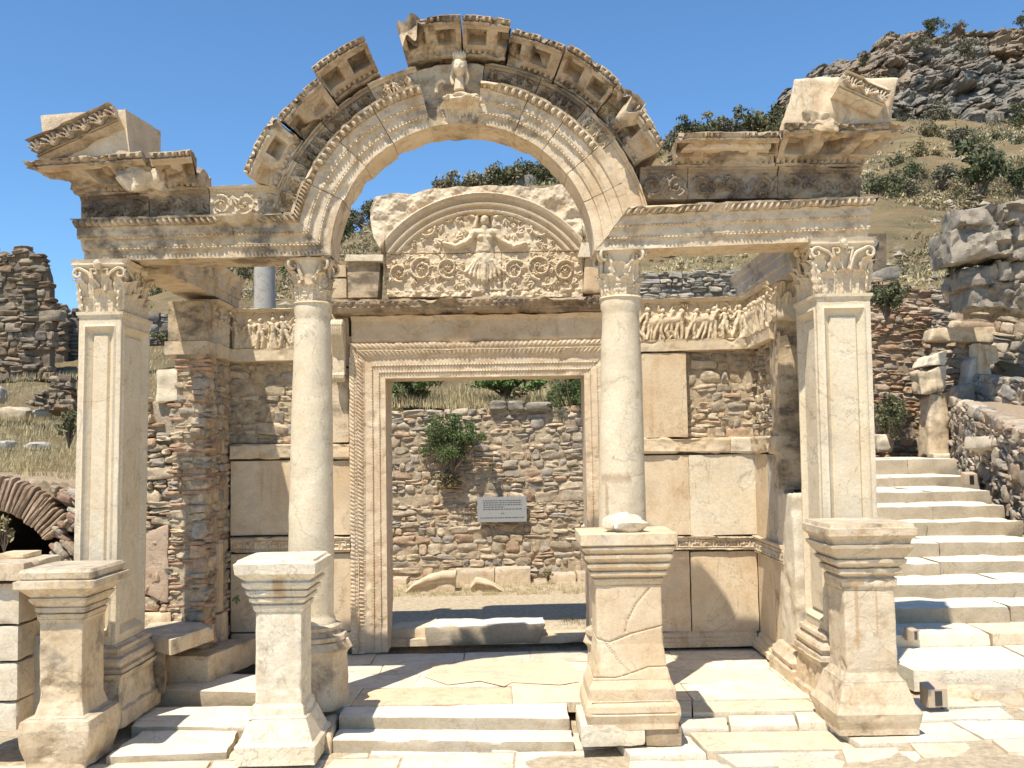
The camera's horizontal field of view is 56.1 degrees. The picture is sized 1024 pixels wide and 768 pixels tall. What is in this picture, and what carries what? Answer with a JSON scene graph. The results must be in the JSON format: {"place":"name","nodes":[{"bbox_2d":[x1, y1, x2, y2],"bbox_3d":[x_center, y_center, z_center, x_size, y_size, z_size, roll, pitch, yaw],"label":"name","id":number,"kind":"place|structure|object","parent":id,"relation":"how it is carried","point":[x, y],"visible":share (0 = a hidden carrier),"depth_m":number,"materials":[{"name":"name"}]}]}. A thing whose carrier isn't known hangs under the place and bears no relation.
{"place":"outdoors","nodes":[
{"label":"outdoors","id":0,"kind":"place"},
{"bbox_2d":[0,579,1023,767],"bbox_3d":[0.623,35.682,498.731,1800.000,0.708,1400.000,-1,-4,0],"label":"ground","id":1,"kind":"structure","parent":0,"point":[550,608],"depth_m":12.37,"materials":[{"name":"stone"}]},
{"bbox_2d":[0,694,33,730],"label":"pier block","id":2,"kind":"structure","parent":1,"relation":"on","point":[14,714],"depth_m":8.60,"materials":[{"name":"stone"}]},
{"bbox_2d":[0,656,34,700],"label":"pier block","id":3,"kind":"structure","parent":2,"relation":"on","point":[17,679],"depth_m":8.62,"materials":[{"name":"stone"}]},
{"bbox_2d":[0,617,39,660],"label":"pier block","id":4,"kind":"structure","parent":3,"relation":"on","point":[16,642],"depth_m":8.64,"materials":[{"name":"stone"}]},
{"bbox_2d":[0,580,39,623],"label":"pier block","id":5,"kind":"structure","parent":4,"relation":"on","point":[17,607],"depth_m":8.65,"materials":[{"name":"stone"}]},
{"bbox_2d":[0,555,60,580],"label":"pier block","id":6,"kind":"structure","parent":5,"relation":"on","point":[10,569],"depth_m":8.65,"materials":[{"name":"stone"}]},
{"bbox_2d":[0,550,41,559],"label":"rubble stone","id":7,"kind":"object","parent":6,"relation":"on","point":[19,554],"visible":0.74,"depth_m":8.98,"materials":[{"name":"beige stone"}]},
{"bbox_2d":[28,633,40,713],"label":"marble block","id":8,"kind":"structure","parent":2,"relation":"on","point":[36,693],"depth_m":8.91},
{"bbox_2d":[0,471,75,560],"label":"brick vault","id":9,"kind":"object","parent":1,"relation":"on","point":[39,510],"visible":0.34,"depth_m":13.40,"materials":[{"name":"stone"}]},
{"bbox_2d":[106,730,238,764],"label":"paving slab","id":10,"kind":"structure","parent":1,"relation":"on","point":[166,745],"depth_m":8.77,"materials":[{"name":"stone"}]},
{"bbox_2d":[131,706,251,738],"bbox_3d":[-3.119,3.442,9.616,1.605,0.231,0.789,-1,-4,0],"label":"marble step","id":11,"kind":"object","parent":1,"relation":"on","point":[223,718],"visible":0.45,"depth_m":9.52,"materials":[{"name":"stone"}]},
{"bbox_2d":[154,674,255,706],"bbox_3d":[-3.182,3.397,10.552,1.467,0.249,0.836,-2,-4,9],"label":"marble step","id":12,"kind":"object","parent":1,"relation":"on","point":[233,690],"visible":0.45,"depth_m":10.20,"materials":[{"name":"stone"}]},
{"bbox_2d":[145,624,168,692],"bbox_3d":[-3.907,2.981,10.492,0.314,0.608,1.083,0,-4,-20],"label":"marble block","id":13,"kind":"object","parent":12,"relation":"on","point":[160,666],"depth_m":10.05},
{"bbox_2d":[145,621,213,654],"bbox_3d":[-3.870,2.767,10.711,0.757,0.164,1.826,3,-5,-43],"label":"marble block","id":14,"kind":"object","parent":13,"relation":"on","point":[172,637],"depth_m":10.27,"materials":[{"name":"stone"}]},
{"bbox_2d":[167,638,255,682],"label":"marble block","id":15,"kind":"structure","parent":12,"relation":"on","point":[214,661],"depth_m":10.71,"materials":[{"name":"stone"}]},
{"bbox_2d":[254,266,275,308],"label":"column","id":16,"kind":"structure","parent":1,"relation":"on","point":[264,289],"depth_m":15.00,"materials":[{"name":"stone"}]},
{"bbox_2d":[233,551,330,766],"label":"pedestal","id":17,"kind":"object","parent":1,"relation":"on","point":[288,724],"visible":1,"depth_m":8.44,"materials":[{"name":"stone"}]},
{"bbox_2d":[406,569,456,592],"bbox_3d":[-1.368,3.329,16.154,0.872,0.388,0.425,-1,-4,0],"label":"carved fragment","id":18,"kind":"object","parent":1,"relation":"on","point":[445,580],"visible":0.83,"depth_m":16.00,"materials":[{"name":"stone"}]},
{"bbox_2d":[332,728,573,753],"bbox_3d":[-0.543,3.333,8.867,2.198,0.239,0.674,-1,-4,0],"label":"marble step","id":19,"kind":"object","parent":1,"relation":"on","point":[368,741],"visible":0.59,"depth_m":8.68,"materials":[{"name":"stone"}]},
{"bbox_2d":[339,703,569,729],"bbox_3d":[-0.552,3.231,9.153,2.184,0.212,0.560,-1,-4,0],"label":"marble step","id":20,"kind":"object","parent":1,"relation":"on","point":[536,716],"visible":0.76,"depth_m":9.04,"materials":[{"name":"stone"}]},
{"bbox_2d":[23,13,905,728],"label":"temple","id":21,"kind":"structure","parent":1,"relation":"on","point":[729,441],"depth_m":9.84,"materials":[{"name":"beige stone"}]},
{"bbox_2d":[145,611,170,623],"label":"marble block","id":22,"kind":"structure","parent":21,"relation":"on","point":[151,617],"depth_m":10.88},
{"bbox_2d":[456,567,494,584],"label":"kerb block","id":23,"kind":"structure","parent":1,"relation":"on","point":[466,575],"depth_m":16.82,"materials":[{"name":"stone"}]},
{"bbox_2d":[391,400,584,580],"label":"rubble wall","id":24,"kind":"structure","parent":1,"relation":"on","point":[533,451],"depth_m":17.45,"materials":[{"name":"stone"}]},
{"bbox_2d":[434,469,462,488],"bbox_3d":[-1.139,1.724,17.338,0.515,0.392,0.269,0,-4,-10],"label":"bush","id":25,"kind":"object","parent":24,"relation":"attached to","point":[448,478],"visible":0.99,"depth_m":17.30,"materials":[{"name":"green plant"}]},
{"bbox_2d":[418,412,487,473],"bbox_3d":[-1.071,1.054,17.283,1.278,1.139,0.723,-1,-4,0],"label":"bush","id":26,"kind":"object","parent":24,"relation":"attached to","point":[453,436],"visible":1,"depth_m":17.27,"materials":[{"name":"green plant"}]},
{"bbox_2d":[477,496,526,521],"bbox_3d":[-0.180,2.262,17.322,0.888,0.451,0.033,-1,-4,0],"label":"plaque","id":27,"kind":"object","parent":24,"relation":"attached to","point":[501,509],"visible":1,"depth_m":17.31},
{"bbox_2d":[545,379,580,420],"bbox_3d":[1.209,0.196,17.616,1.183,1.397,0.612,-2,-4,10],"label":"bush","id":28,"kind":"object","parent":24,"relation":"on","point":[571,390],"visible":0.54,"depth_m":17.56,"materials":[{"name":"green plant"}]},
{"bbox_2d":[391,629,585,646],"bbox_3d":[-0.294,3.314,12.725,2.908,0.099,1.028,-1,-4,0],"label":"threshold stone","id":29,"kind":"object","parent":1,"relation":"on","point":[562,636],"visible":0.27,"depth_m":12.28,"materials":[{"name":"beige stone"}]},
{"bbox_2d":[391,618,437,638],"bbox_3d":[-1.303,3.241,12.555,0.679,0.259,0.506,-1,-4,0],"label":"fallen slab","id":30,"kind":"object","parent":29,"relation":"on","point":[413,629],"depth_m":12.35,"materials":[{"name":"beige stone"}]},
{"bbox_2d":[425,617,544,645],"bbox_3d":[-0.339,3.197,12.452,1.528,0.274,0.550,-1,-4,0],"label":"fallen slab","id":31,"kind":"object","parent":29,"relation":"on","point":[448,632],"depth_m":12.23,"materials":[{"name":"stone"}]},
{"bbox_2d":[393,580,584,596],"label":"grass","id":32,"kind":"structure","parent":1,"relation":"on","point":[469,593],"depth_m":15.79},
{"bbox_2d":[470,577,503,591],"bbox_3d":[-0.385,3.373,16.051,0.608,0.266,0.421,-1,-4,0],"label":"carved fragment","id":33,"kind":"object","parent":32,"relation":"on","point":[481,584],"visible":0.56,"depth_m":15.90,"materials":[{"name":"stone"}]},
{"bbox_2d":[495,566,530,583],"bbox_3d":[0.016,3.478,17.032,0.639,0.456,0.467,-1,-4,0],"label":"kerb block","id":34,"kind":"object","parent":1,"relation":"on","point":[512,574],"depth_m":16.81,"materials":[{"name":"stone"}]},
{"bbox_2d":[875,434,892,452],"bbox_3d":[9.020,1.447,23.394,0.466,0.456,0.531,-1,-4,0],"label":"carved block","id":35,"kind":"object","parent":1,"relation":"on","point":[882,444],"depth_m":23.16,"materials":[{"name":"white stone"}]},
{"bbox_2d":[876,457,1023,623],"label":"staircase","id":36,"kind":"structure","parent":1,"relation":"on","point":[964,557],"depth_m":13.69,"materials":[{"name":"stone"}]},
{"bbox_2d":[874,393,907,447],"bbox_3d":[8.751,0.856,22.372,0.908,1.286,0.759,-3,-5,33],"label":"bush","id":37,"kind":"object","parent":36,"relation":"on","point":[886,413],"visible":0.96,"depth_m":22.25,"materials":[{"name":"green plant"}]},
{"bbox_2d":[896,622,1023,691],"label":"landing","id":38,"kind":"object","parent":1,"relation":"on","point":[960,653],"visible":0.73,"depth_m":10.39,"materials":[{"name":"stone"}]},
{"bbox_2d":[944,681,997,698],"bbox_3d":[4.492,3.056,9.460,0.538,0.213,0.331,-1,-4,0],"label":"rubble stone","id":39,"kind":"object","parent":1,"relation":"on","point":[964,691],"visible":0.46,"depth_m":9.37,"materials":[{"name":"stone"}]},
{"bbox_2d":[948,396,1023,537],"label":"ruined wall","id":40,"kind":"structure","parent":1,"relation":"on","point":[998,470],"depth_m":17.71,"materials":[{"name":"stone"}]},
{"bbox_2d":[927,453,951,458],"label":"kerb block","id":41,"kind":"structure","parent":40,"relation":"on","point":[942,455],"depth_m":21.84,"materials":[{"name":"stone"}]},
{"bbox_2d":[917,392,948,456],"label":"carved block","id":42,"kind":"structure","parent":41,"relation":"on","point":[933,435],"depth_m":22.30,"materials":[{"name":"stone"}]},
{"bbox_2d":[909,366,946,394],"bbox_3d":[9.764,-0.070,22.560,0.699,0.661,0.692,-1,-4,0],"label":"carved block","id":43,"kind":"object","parent":42,"relation":"on","point":[925,381],"depth_m":22.26,"materials":[{"name":"stone"}]},
{"bbox_2d":[912,351,946,368],"bbox_3d":[9.823,-0.565,22.599,0.591,0.367,0.689,-1,-4,0],"label":"carved block","id":44,"kind":"object","parent":43,"relation":"on","point":[935,360],"depth_m":22.32,"materials":[{"name":"white stone"}]},
{"bbox_2d":[949,383,975,401],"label":"carved block","id":45,"kind":"structure","parent":40,"relation":"on","point":[963,391],"depth_m":21.63,"materials":[{"name":"stone"}]},
{"bbox_2d":[964,436,993,452],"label":"carved block","id":46,"kind":"structure","parent":40,"relation":"on","point":[981,444],"depth_m":17.97,"materials":[{"name":"stone"}]},
{"bbox_3d":[10.539,0.384,22.119,0.610,0.169,0.637,-1,-4,0],"label":"carved block","id":47,"kind":"object","parent":40,"relation":"on","visible":0},
{"bbox_2d":[958,357,976,384],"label":"carved block","id":48,"kind":"structure","parent":47,"relation":"on","point":[968,370],"depth_m":22.12,"materials":[{"name":"grey stone"}]},
{"bbox_2d":[970,685,1023,706],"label":"rubble stone","id":49,"kind":"object","parent":1,"relation":"on","point":[1009,696],"visible":0.63,"depth_m":9.20,"materials":[{"name":"stone"}]},
{"bbox_2d":[0,118,1023,472],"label":"hill","id":50,"kind":"structure","parent":0,"point":[890,220],"depth_m":45.46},
{"bbox_2d":[0,514,14,551],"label":"bush","id":51,"kind":"object","parent":50,"relation":"on","point":[5,539],"visible":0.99,"depth_m":13.08,"materials":[{"name":"green plant"}]},
{"bbox_2d":[0,406,32,422],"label":"boulder","id":52,"kind":"object","parent":50,"relation":"on","point":[8,410],"visible":0.69,"depth_m":20.33,"materials":[{"name":"stone"}]},
{"bbox_2d":[0,245,66,382],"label":"ruined wall","id":53,"kind":"structure","parent":50,"relation":"on","point":[31,315],"depth_m":26.15,"materials":[{"name":"stone"}]},
{"bbox_2d":[0,407,76,479],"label":"grass","id":54,"kind":"structure","parent":50,"relation":"on","point":[17,458],"depth_m":16.42,"materials":[{"name":"plant"}]},
{"bbox_2d":[26,374,77,415],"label":"ruined wall","id":55,"kind":"structure","parent":54,"relation":"on","point":[59,396],"depth_m":19.67,"materials":[{"name":"stone"}]},
{"bbox_2d":[54,406,76,447],"bbox_3d":[-6.754,0.640,14.592,0.337,0.672,0.292,-1,-4,0],"label":"bush","id":56,"kind":"object","parent":50,"relation":"on","point":[69,426],"visible":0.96,"depth_m":14.56,"materials":[{"name":"green plant"}]},
{"bbox_2d":[55,303,81,362],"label":"ruined wall","id":57,"kind":"structure","parent":50,"relation":"on","point":[67,331],"depth_m":30.93,"materials":[{"name":"stone"}]},
{"bbox_2d":[0,306,289,409],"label":"grass","id":58,"kind":"structure","parent":50,"relation":"on","point":[74,375],"depth_m":24.89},
{"bbox_2d":[148,312,167,345],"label":"ruined wall","id":59,"kind":"structure","parent":50,"relation":"on","point":[159,321],"depth_m":25.13,"materials":[{"name":"stone"}]},
{"bbox_2d":[181,221,385,314],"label":"ground cover","id":60,"kind":"object","parent":50,"relation":"on","point":[364,246],"visible":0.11,"depth_m":81.78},
{"bbox_2d":[391,381,443,408],"bbox_3d":[-1.947,-0.052,18.578,1.446,1.063,0.834,-1,-4,0],"label":"bush","id":61,"kind":"object","parent":50,"relation":"on","point":[412,388],"visible":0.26,"depth_m":18.45,"materials":[{"name":"green plant"}]},
{"bbox_2d":[392,380,568,411],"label":"grass","id":62,"kind":"structure","parent":50,"relation":"on","point":[459,395],"depth_m":18.47,"materials":[{"name":"plant"}]},
{"bbox_2d":[465,379,549,400],"bbox_3d":[-0.090,-0.032,18.533,1.668,0.742,0.936,-1,-4,0],"label":"bush","id":63,"kind":"object","parent":50,"relation":"on","point":[505,387],"visible":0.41,"depth_m":18.36,"materials":[{"name":"green plant"}]},
{"bbox_2d":[226,155,1019,307],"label":"loose stones","id":64,"kind":"object","parent":50,"relation":"on","point":[981,204],"visible":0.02,"depth_m":48.65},
{"bbox_2d":[544,152,758,272],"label":"ground cover","id":65,"kind":"object","parent":50,"relation":"on","point":[669,267],"visible":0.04,"depth_m":43.68,"materials":[{"name":"beige plant"}]},
{"bbox_2d":[639,269,737,298],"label":"ruined wall","id":66,"kind":"structure","parent":50,"relation":"on","point":[684,284],"depth_m":27.21,"materials":[{"name":"stone"}]},
{"bbox_2d":[732,104,766,131],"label":"bush","id":67,"kind":"object","parent":50,"relation":"on","point":[748,118],"visible":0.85,"depth_m":126.67,"materials":[{"name":"green plant"}]},
{"bbox_2d":[757,101,785,127],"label":"bush","id":68,"kind":"object","parent":50,"relation":"on","point":[773,118],"visible":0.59,"depth_m":119.54,"materials":[{"name":"green plant"}]},
{"bbox_2d":[642,253,946,290],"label":"grass","id":69,"kind":"structure","parent":50,"relation":"on","point":[728,262],"depth_m":41.34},
{"bbox_2d":[868,233,899,280],"bbox_3d":[9.839,-3.425,26.469,1.540,1.392,0.612,-1,-4,0],"label":"rock","id":70,"kind":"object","parent":50,"relation":"on","point":[880,269],"depth_m":26.26,"materials":[{"name":"stone"}]},
{"bbox_2d":[866,169,903,196],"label":"bush","id":71,"kind":"object","parent":50,"relation":"on","point":[891,185],"visible":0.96,"depth_m":52.74,"materials":[{"name":"green plant"}]},
{"bbox_2d":[867,279,911,321],"bbox_3d":[8.754,-1.975,22.751,1.154,1.019,1.053,-1,-4,0],"label":"bush","id":72,"kind":"object","parent":50,"relation":"on","point":[886,296],"visible":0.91,"depth_m":22.62,"materials":[{"name":"green plant"}]},
{"bbox_2d":[897,172,923,198],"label":"bush","id":73,"kind":"object","parent":50,"relation":"on","point":[907,185],"visible":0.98,"depth_m":52.24,"materials":[{"name":"green plant"}]},
{"bbox_2d":[870,280,955,457],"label":"ruined wall","id":74,"kind":"structure","parent":50,"relation":"on","point":[895,357],"depth_m":24.25,"materials":[{"name":"stone"}]},
{"bbox_2d":[908,135,934,157],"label":"bush","id":75,"kind":"object","parent":50,"relation":"on","point":[920,150],"visible":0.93,"depth_m":68.51,"materials":[{"name":"green plant"}]},
{"bbox_2d":[921,100,955,123],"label":"bush","id":76,"kind":"object","parent":50,"relation":"on","point":[942,113],"visible":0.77,"depth_m":96.12,"materials":[{"name":"green plant"}]},
{"bbox_2d":[860,113,1022,199],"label":"ground cover","id":77,"kind":"object","parent":50,"relation":"on","point":[986,124],"visible":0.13,"depth_m":84.79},
{"bbox_2d":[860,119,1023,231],"bbox_3d":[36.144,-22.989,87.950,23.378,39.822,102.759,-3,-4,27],"label":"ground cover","id":78,"kind":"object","parent":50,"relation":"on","point":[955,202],"visible":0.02,"depth_m":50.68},
{"bbox_2d":[860,125,1023,287],"bbox_3d":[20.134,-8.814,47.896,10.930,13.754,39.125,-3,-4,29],"label":"ground cover","id":79,"kind":"object","parent":50,"relation":"on","point":[920,254],"visible":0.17,"depth_m":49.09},
{"bbox_2d":[928,162,958,192],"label":"bush","id":80,"kind":"object","parent":50,"relation":"on","point":[945,172],"visible":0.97,"depth_m":53.45,"materials":[{"name":"green plant"}]},
{"bbox_2d":[944,125,985,145],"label":"bush","id":81,"kind":"object","parent":50,"relation":"on","point":[956,135],"visible":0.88,"depth_m":73.20,"materials":[{"name":"green plant"}]},
{"bbox_2d":[952,138,1013,195],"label":"bush","id":82,"kind":"object","parent":50,"relation":"on","point":[990,164],"visible":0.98,"depth_m":50.96,"materials":[{"name":"green plant"}]},
{"bbox_2d":[949,280,1019,314],"bbox_3d":[10.305,-1.864,20.935,1.219,0.652,1.408,-1,-4,0],"label":"boulder","id":83,"kind":"object","parent":50,"relation":"on","point":[992,299],"visible":0.92,"depth_m":20.43,"materials":[{"name":"stone"}]},
{"bbox_2d":[941,263,998,294],"bbox_3d":[9.963,-2.250,20.928,0.847,0.580,1.433,-1,-4,0],"label":"boulder","id":84,"kind":"object","parent":83,"relation":"on","point":[981,275],"visible":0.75,"depth_m":20.39,"materials":[{"name":"stone"}]},
{"bbox_2d":[928,222,1013,270],"bbox_3d":[9.905,-2.989,20.788,1.325,0.993,1.505,-1,-4,0],"label":"boulder","id":85,"kind":"object","parent":84,"relation":"on","point":[965,247],"visible":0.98,"depth_m":20.31,"materials":[{"name":"stone"}]},
{"bbox_2d":[941,199,1023,232],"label":"boulder","id":86,"kind":"object","parent":85,"relation":"on","point":[1009,213],"visible":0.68,"depth_m":20.37,"materials":[{"name":"stone"}]},
{"bbox_2d":[946,303,1023,391],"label":"ruined wall","id":87,"kind":"structure","parent":50,"relation":"on","point":[1009,337],"depth_m":22.67,"materials":[{"name":"stone"}]},
{"bbox_2d":[922,327,997,343],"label":"carved block","id":88,"kind":"structure","parent":87,"relation":"on","point":[965,335],"depth_m":22.72,"materials":[{"name":"stone"}]},
{"bbox_2d":[973,374,1023,405],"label":"ruined wall","id":89,"kind":"structure","parent":50,"relation":"on","point":[999,388],"depth_m":20.87,"materials":[{"name":"stone"}]},
{"bbox_2d":[969,343,990,373],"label":"carved block","id":90,"kind":"structure","parent":89,"relation":"on","point":[978,352],"depth_m":21.99,"materials":[{"name":"beige stone"}]},
{"bbox_2d":[992,282,1023,318],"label":"boulder","id":91,"kind":"object","parent":50,"relation":"on","point":[1017,300],"visible":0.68,"depth_m":20.39,"materials":[{"name":"stone"}]},
{"bbox_2d":[989,260,1023,282],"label":"boulder","id":92,"kind":"object","parent":91,"relation":"on","point":[1009,271],"visible":0.55,"depth_m":20.35,"materials":[{"name":"stone"}]},
{"bbox_2d":[1000,225,1023,261],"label":"boulder","id":93,"kind":"object","parent":92,"relation":"on","point":[1017,233],"visible":0.39,"depth_m":20.36,"materials":[{"name":"stone"}]},
{"bbox_2d":[1003,166,1023,196],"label":"bush","id":94,"kind":"object","parent":50,"relation":"on","point":[1016,176],"visible":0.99,"depth_m":49.70,"materials":[{"name":"green plant"}]},
{"bbox_2d":[1004,102,1023,128],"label":"bush","id":95,"kind":"object","parent":50,"relation":"on","point":[1016,118],"visible":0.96,"depth_m":90.03,"materials":[{"name":"green plant"}]},
{"bbox_2d":[0,708,1023,767],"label":"street","id":96,"kind":"structure","parent":0,"point":[499,759],"depth_m":8.41,"materials":[{"name":"stone"}]},
{"bbox_2d":[12,560,128,767],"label":"pedestal","id":97,"kind":"object","parent":96,"relation":"on","point":[73,721],"visible":1,"depth_m":8.46,"materials":[{"name":"stone"}]},
{"bbox_2d":[322,712,338,753],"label":"marble block","id":98,"kind":"structure","parent":96,"relation":"on","point":[333,720],"depth_m":8.92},
{"bbox_2d":[0,0,1023,312],"label":"sky","id":99,"kind":"structure","parent":0,"point":[208,75],"materials":[{"name":"blue"}]},
{"bbox_2d":[250,648,809,716],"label":"porch floor","id":100,"kind":"structure","parent":0,"point":[705,675],"depth_m":10.21,"materials":[{"name":"stone"}]},
{"bbox_2d":[424,658,578,685],"bbox_3d":[-0.117,3.219,10.773,1.701,0.001,1.411,-1,-4,0],"label":"stone slab","id":101,"kind":"object","parent":100,"relation":"on","point":[502,671],"visible":1,"depth_m":10.73,"materials":[{"name":"stone"}]},
{"bbox_2d":[616,697,1023,767],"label":"entrance paving","id":102,"kind":"structure","parent":0,"point":[762,733],"depth_m":8.38,"materials":[{"name":"stone"}]},
{"bbox_2d":[576,705,644,746],"bbox_3d":[0.876,3.073,8.668,0.569,0.195,0.718,-1,-4,0],"label":"foundation stone","id":103,"kind":"object","parent":102,"relation":"on","point":[595,736],"visible":0.56,"depth_m":8.31,"materials":[{"name":"white stone"}]},
{"bbox_2d":[575,526,680,729],"bbox_3d":[1.040,2.180,8.723,0.860,1.692,0.776,-1,-4,0],"label":"pedestal","id":104,"kind":"object","parent":103,"relation":"on","point":[627,684],"visible":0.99,"depth_m":8.44,"materials":[{"name":"beige stone"}]},
{"bbox_2d":[602,512,648,532],"bbox_3d":[1.026,1.273,8.678,0.415,0.234,0.285,-1,-4,0],"label":"stone","id":105,"kind":"object","parent":104,"relation":"on","point":[626,522],"visible":0.89,"depth_m":8.58,"materials":[{"name":"white stone"}]},
{"bbox_2d":[645,722,681,745],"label":"foundation stone","id":106,"kind":"object","parent":102,"relation":"on","point":[663,737],"visible":0.42,"depth_m":8.34,"materials":[{"name":"stone"}]},
{"bbox_2d":[802,517,922,735],"bbox_3d":[3.165,2.155,8.703,0.787,1.822,0.794,-1,-4,0],"label":"pedestal","id":107,"kind":"object","parent":102,"relation":"on","point":[861,689],"visible":1,"depth_m":8.45,"materials":[{"name":"stone"}]},
{"bbox_2d":[919,681,947,707],"bbox_3d":[3.943,2.902,8.974,0.193,0.202,0.166,-1,-4,-6],"label":"floodlight","id":108,"kind":"object","parent":102,"relation":"on","point":[933,694],"visible":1,"depth_m":8.91,"materials":[{"name":"beige metal"}]},
{"bbox_2d":[771,25,1023,130],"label":"cliff","id":109,"kind":"structure","parent":0,"point":[988,82],"depth_m":109.22,"materials":[{"name":"stone"}]},
{"bbox_2d":[948,36,982,61],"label":"bush","id":110,"kind":"object","parent":109,"relation":"on","point":[966,45],"visible":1,"depth_m":106.58,"materials":[{"name":"green plant"}]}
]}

